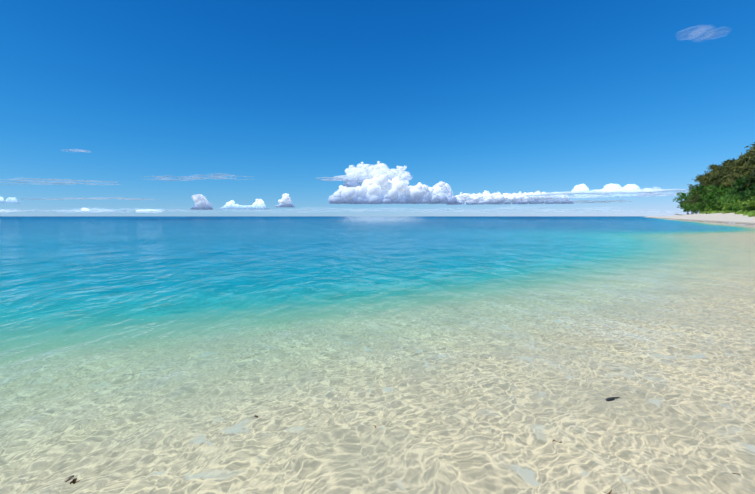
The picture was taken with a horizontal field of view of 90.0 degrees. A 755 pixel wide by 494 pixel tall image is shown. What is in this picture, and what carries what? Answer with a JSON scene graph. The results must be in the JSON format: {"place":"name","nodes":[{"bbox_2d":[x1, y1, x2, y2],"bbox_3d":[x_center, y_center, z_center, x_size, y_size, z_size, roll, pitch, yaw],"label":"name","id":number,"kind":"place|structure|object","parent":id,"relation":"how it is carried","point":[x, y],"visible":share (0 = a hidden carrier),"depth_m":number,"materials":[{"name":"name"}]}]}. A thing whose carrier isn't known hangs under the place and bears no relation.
{"place":"outdoors","nodes":[
{"label":"outdoors","id":0,"kind":"place"},
{"bbox_2d":[0,209,18,213],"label":"cloud","id":1,"kind":"structure","parent":0,"point":[5,211],"depth_m":10042.77,"materials":[{"name":"white"}]},
{"bbox_2d":[0,196,19,202],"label":"cloud","id":2,"kind":"structure","parent":0,"point":[11,200],"depth_m":6383.72,"materials":[{"name":"white"}]},
{"bbox_2d":[1,177,118,184],"bbox_3d":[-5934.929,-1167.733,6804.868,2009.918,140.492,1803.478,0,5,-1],"label":"cloud","id":3,"kind":"structure","parent":0,"point":[89,183],"depth_m":6794.34,"materials":[{"name":"white"}]},
{"bbox_2d":[23,197,157,199],"bbox_3d":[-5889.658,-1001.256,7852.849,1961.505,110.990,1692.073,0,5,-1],"label":"cloud","id":4,"kind":"structure","parent":0,"point":[90,198],"depth_m":7796.60,"materials":[{"name":"white"}]},
{"bbox_2d":[55,208,127,212],"bbox_3d":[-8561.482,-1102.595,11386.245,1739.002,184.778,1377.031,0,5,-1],"label":"cloud","id":5,"kind":"structure","parent":0,"point":[84,210],"depth_m":11235.99,"materials":[{"name":"white"}]},
{"bbox_2d":[3,208,201,213],"bbox_3d":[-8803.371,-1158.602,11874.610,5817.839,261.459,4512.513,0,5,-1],"label":"cloud","id":6,"kind":"structure","parent":0,"point":[91,209],"depth_m":11865.18,"materials":[{"name":"white"}]},
{"bbox_2d":[135,209,165,213],"bbox_3d":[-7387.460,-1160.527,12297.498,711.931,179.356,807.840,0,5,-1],"label":"cloud","id":7,"kind":"structure","parent":0,"point":[148,211],"depth_m":12058.07,"materials":[{"name":"white"}]},
{"bbox_2d":[144,173,252,180],"bbox_3d":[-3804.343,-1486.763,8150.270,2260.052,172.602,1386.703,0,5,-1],"label":"cloud","id":8,"kind":"structure","parent":0,"point":[187,179],"depth_m":7937.35,"materials":[{"name":"white"}]},
{"bbox_2d":[190,194,212,209],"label":"cloud","id":9,"kind":"structure","parent":0,"point":[201,202],"depth_m":8000.55,"materials":[{"name":"white"}]},
{"bbox_2d":[219,199,268,208],"bbox_3d":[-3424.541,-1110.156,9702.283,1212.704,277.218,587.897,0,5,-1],"label":"cloud","id":10,"kind":"structure","parent":0,"point":[259,204],"depth_m":9611.81,"materials":[{"name":"white"}]},
{"bbox_2d":[159,207,398,212],"bbox_3d":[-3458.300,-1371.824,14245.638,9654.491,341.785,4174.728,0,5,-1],"label":"cloud","id":11,"kind":"structure","parent":0,"point":[286,211],"depth_m":14232.65,"materials":[{"name":"white"}]},
{"bbox_2d":[275,193,294,206],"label":"cloud","id":12,"kind":"structure","parent":0,"point":[285,201],"depth_m":8164.21,"materials":[{"name":"white"}]},
{"bbox_2d":[318,175,370,180],"bbox_3d":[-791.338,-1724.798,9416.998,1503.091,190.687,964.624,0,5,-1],"label":"cloud","id":13,"kind":"structure","parent":0,"point":[339,178],"depth_m":9187.43,"materials":[{"name":"white"}]},
{"bbox_2d":[0,216,754,493],"bbox_3d":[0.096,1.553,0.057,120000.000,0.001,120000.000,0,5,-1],"label":"sea water","id":14,"kind":"structure","parent":0,"point":[377,354],"depth_m":4.23,"materials":[{"name":"blue liquid"}]},
{"bbox_2d":[343,161,411,186],"bbox_3d":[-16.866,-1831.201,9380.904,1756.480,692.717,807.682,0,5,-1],"label":"cloud","id":15,"kind":"structure","parent":0,"point":[364,170],"depth_m":9164.34,"materials":[{"name":"white"}]},
{"bbox_2d":[0,0,754,215],"label":"sky","id":16,"kind":"structure","parent":0,"point":[470,96],"materials":[{"name":"blue"}]},
{"bbox_2d":[328,174,457,203],"bbox_3d":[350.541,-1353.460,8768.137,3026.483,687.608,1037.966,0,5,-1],"label":"cloud","id":17,"kind":"structure","parent":0,"point":[380,189],"depth_m":8522.36,"materials":[{"name":"white"}]},
{"bbox_2d":[340,206,624,213],"bbox_3d":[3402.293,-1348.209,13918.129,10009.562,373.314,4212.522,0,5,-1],"label":"cloud","id":18,"kind":"structure","parent":0,"point":[389,209],"depth_m":13915.14,"materials":[{"name":"white"}]},
{"bbox_2d":[447,190,573,204],"bbox_3d":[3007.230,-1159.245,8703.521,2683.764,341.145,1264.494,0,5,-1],"label":"cloud","id":19,"kind":"structure","parent":0,"point":[486,197],"depth_m":8535.68,"materials":[{"name":"white"}]},
{"bbox_2d":[464,200,629,204],"bbox_3d":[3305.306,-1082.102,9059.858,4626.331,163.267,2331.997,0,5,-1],"label":"cloud","id":20,"kind":"structure","parent":0,"point":[585,201],"depth_m":8186.50,"materials":[{"name":"white"}]},
{"bbox_2d":[525,183,689,198],"bbox_3d":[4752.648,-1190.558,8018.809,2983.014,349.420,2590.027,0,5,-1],"label":"cloud","id":21,"kind":"structure","parent":0,"point":[607,190],"depth_m":7683.44,"materials":[{"name":"white"}]},
{"bbox_2d":[560,209,683,212],"bbox_3d":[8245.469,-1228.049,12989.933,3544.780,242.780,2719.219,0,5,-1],"label":"cloud","id":22,"kind":"structure","parent":0,"point":[619,211],"depth_m":12733.30,"materials":[{"name":"white"}]},
{"bbox_2d":[615,187,677,197],"bbox_3d":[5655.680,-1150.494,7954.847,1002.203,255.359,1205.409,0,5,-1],"label":"cloud","id":23,"kind":"structure","parent":0,"point":[643,194],"depth_m":7894.64,"materials":[{"name":"white"}]},
{"bbox_2d":[646,212,754,225],"bbox_3d":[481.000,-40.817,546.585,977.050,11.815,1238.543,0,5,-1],"label":"beach","id":24,"kind":"structure","parent":0,"point":[736,219],"depth_m":103.38,"materials":[{"name":"beige sand"}]},
{"bbox_2d":[673,197,692,213],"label":"broadleaf tree","id":25,"kind":"object","parent":24,"relation":"on","point":[680,200],"visible":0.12,"depth_m":218.15,"materials":[{"name":"green plant"}]},
{"bbox_2d":[676,191,694,213],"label":"broadleaf tree","id":26,"kind":"object","parent":24,"relation":"on","point":[681,196],"visible":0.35,"depth_m":209.35,"materials":[{"name":"green plant"}]},
{"bbox_2d":[684,189,700,211],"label":"broadleaf tree","id":27,"kind":"object","parent":24,"relation":"on","point":[690,194],"visible":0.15,"depth_m":195.14,"materials":[{"name":"green plant"}]},
{"bbox_2d":[688,203,697,213],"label":"shrub","id":28,"kind":"object","parent":24,"relation":"on","point":[693,210],"visible":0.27,"depth_m":194.95,"materials":[{"name":"green plant"}]},
{"bbox_2d":[681,173,712,205],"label":"casuarina tree","id":29,"kind":"object","parent":24,"relation":"on","point":[695,200],"visible":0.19,"depth_m":185.37,"materials":[{"name":"green plant"}]},
{"bbox_2d":[690,183,711,210],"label":"broadleaf tree","id":30,"kind":"object","parent":24,"relation":"on","point":[700,189],"visible":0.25,"depth_m":175.70,"materials":[{"name":"green plant"}]},
{"bbox_2d":[695,200,708,211],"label":"shrub","id":31,"kind":"object","parent":24,"relation":"on","point":[699,206],"visible":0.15,"depth_m":168.31,"materials":[{"name":"green plant"}]},
{"bbox_2d":[697,190,710,209],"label":"broadleaf tree","id":32,"kind":"object","parent":24,"relation":"on","point":[701,196],"depth_m":164.94,"materials":[{"name":"green plant"}]},
{"bbox_2d":[694,164,722,202],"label":"casuarina tree","id":33,"kind":"object","parent":24,"relation":"on","point":[713,167],"visible":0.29,"depth_m":174.44,"materials":[{"name":"green plant"}]},
{"bbox_2d":[706,198,715,207],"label":"shrub","id":34,"kind":"object","parent":24,"relation":"on","point":[711,205],"visible":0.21,"depth_m":152.79,"materials":[{"name":"green plant"}]},
{"bbox_2d":[704,188,724,208],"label":"broadleaf tree","id":35,"kind":"object","parent":24,"relation":"on","point":[712,196],"visible":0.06,"depth_m":151.12,"materials":[{"name":"green plant"}]},
{"bbox_2d":[709,207,722,210],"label":"scaevola shrub","id":36,"kind":"object","parent":24,"relation":"on","point":[713,209],"visible":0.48,"depth_m":151.80,"materials":[{"name":"green plant"}]},
{"bbox_2d":[711,196,723,208],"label":"shrub","id":37,"kind":"object","parent":24,"relation":"on","point":[715,200],"visible":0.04,"depth_m":138.57,"materials":[{"name":"green plant"}]},
{"bbox_2d":[702,158,737,205],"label":"casuarina tree","id":38,"kind":"object","parent":24,"relation":"on","point":[716,179],"visible":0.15,"depth_m":158.15,"materials":[{"name":"green plant"}]},
{"bbox_2d":[706,184,734,198],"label":"broadleaf tree","id":39,"kind":"object","parent":24,"relation":"on","point":[717,189],"visible":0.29,"depth_m":138.05,"materials":[{"name":"green plant"}]},
{"bbox_2d":[717,200,725,210],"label":"scaevola shrub","id":40,"kind":"object","parent":24,"relation":"on","point":[721,205],"visible":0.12,"depth_m":132.13,"materials":[{"name":"green plant"}]},
{"bbox_2d":[720,191,732,204],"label":"shrub","id":41,"kind":"object","parent":24,"relation":"on","point":[723,199],"visible":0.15,"depth_m":122.08,"materials":[{"name":"green plant"}]},
{"bbox_2d":[700,210,754,216],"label":"undergrowth","id":42,"kind":"object","parent":24,"relation":"on","point":[750,213],"visible":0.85,"depth_m":97.68,"materials":[{"name":"green plant"}]},
{"bbox_2d":[718,157,740,186],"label":"casuarina tree","id":43,"kind":"object","parent":24,"relation":"on","point":[727,169],"visible":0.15,"depth_m":153.12,"materials":[{"name":"green plant"}]},
{"bbox_2d":[724,202,736,210],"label":"scaevola shrub","id":44,"kind":"object","parent":24,"relation":"on","point":[730,205],"visible":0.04,"depth_m":117.58,"materials":[{"name":"green plant"}]},
{"bbox_2d":[710,148,752,193],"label":"casuarina tree","id":45,"kind":"object","parent":24,"relation":"on","point":[731,165],"visible":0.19,"depth_m":135.64,"materials":[{"name":"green plant"}]},
{"bbox_2d":[725,194,740,209],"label":"shrub","id":46,"kind":"object","parent":24,"relation":"on","point":[735,198],"visible":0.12,"depth_m":109.85,"materials":[{"name":"green plant"}]},
{"bbox_2d":[721,147,754,190],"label":"casuarina tree","id":47,"kind":"object","parent":24,"relation":"on","point":[740,170],"visible":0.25,"depth_m":117.96,"materials":[{"name":"green plant"}]},
{"bbox_2d":[736,199,747,210],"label":"bush","id":48,"kind":"object","parent":24,"relation":"on","point":[741,206],"visible":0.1,"depth_m":100.25,"materials":[{"name":"green plant"}]},
{"bbox_2d":[730,174,754,195],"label":"broadleaf tree","id":49,"kind":"object","parent":24,"relation":"on","point":[740,181],"visible":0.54,"depth_m":102.66,"materials":[{"name":"green plant"}]},
{"bbox_2d":[739,185,754,209],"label":"shrub","id":50,"kind":"object","parent":24,"relation":"on","point":[744,196],"visible":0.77,"depth_m":91.11,"materials":[{"name":"green plant"}]},
{"bbox_2d":[742,197,754,210],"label":"bush","id":51,"kind":"object","parent":24,"relation":"on","point":[746,207],"visible":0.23,"depth_m":92.31,"materials":[{"name":"green plant"}]},
{"bbox_2d":[743,142,754,189],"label":"casuarina tree","id":52,"kind":"object","parent":24,"relation":"on","point":[751,182],"visible":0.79,"depth_m":99.58,"materials":[{"name":"green plant"}]},
{"bbox_2d":[743,196,754,208],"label":"bush","id":53,"kind":"object","parent":24,"relation":"on","point":[750,203],"visible":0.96,"depth_m":89.20,"materials":[{"name":"green plant"}]},
{"bbox_2d":[676,26,729,40],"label":"cloud","id":54,"kind":"structure","parent":0,"point":[707,37],"depth_m":3307.70,"materials":[{"name":"white"}]},
{"bbox_2d":[665,218,754,226],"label":"shore foam","id":55,"kind":"object","parent":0,"point":[715,221],"visible":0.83,"depth_m":82.16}
]}

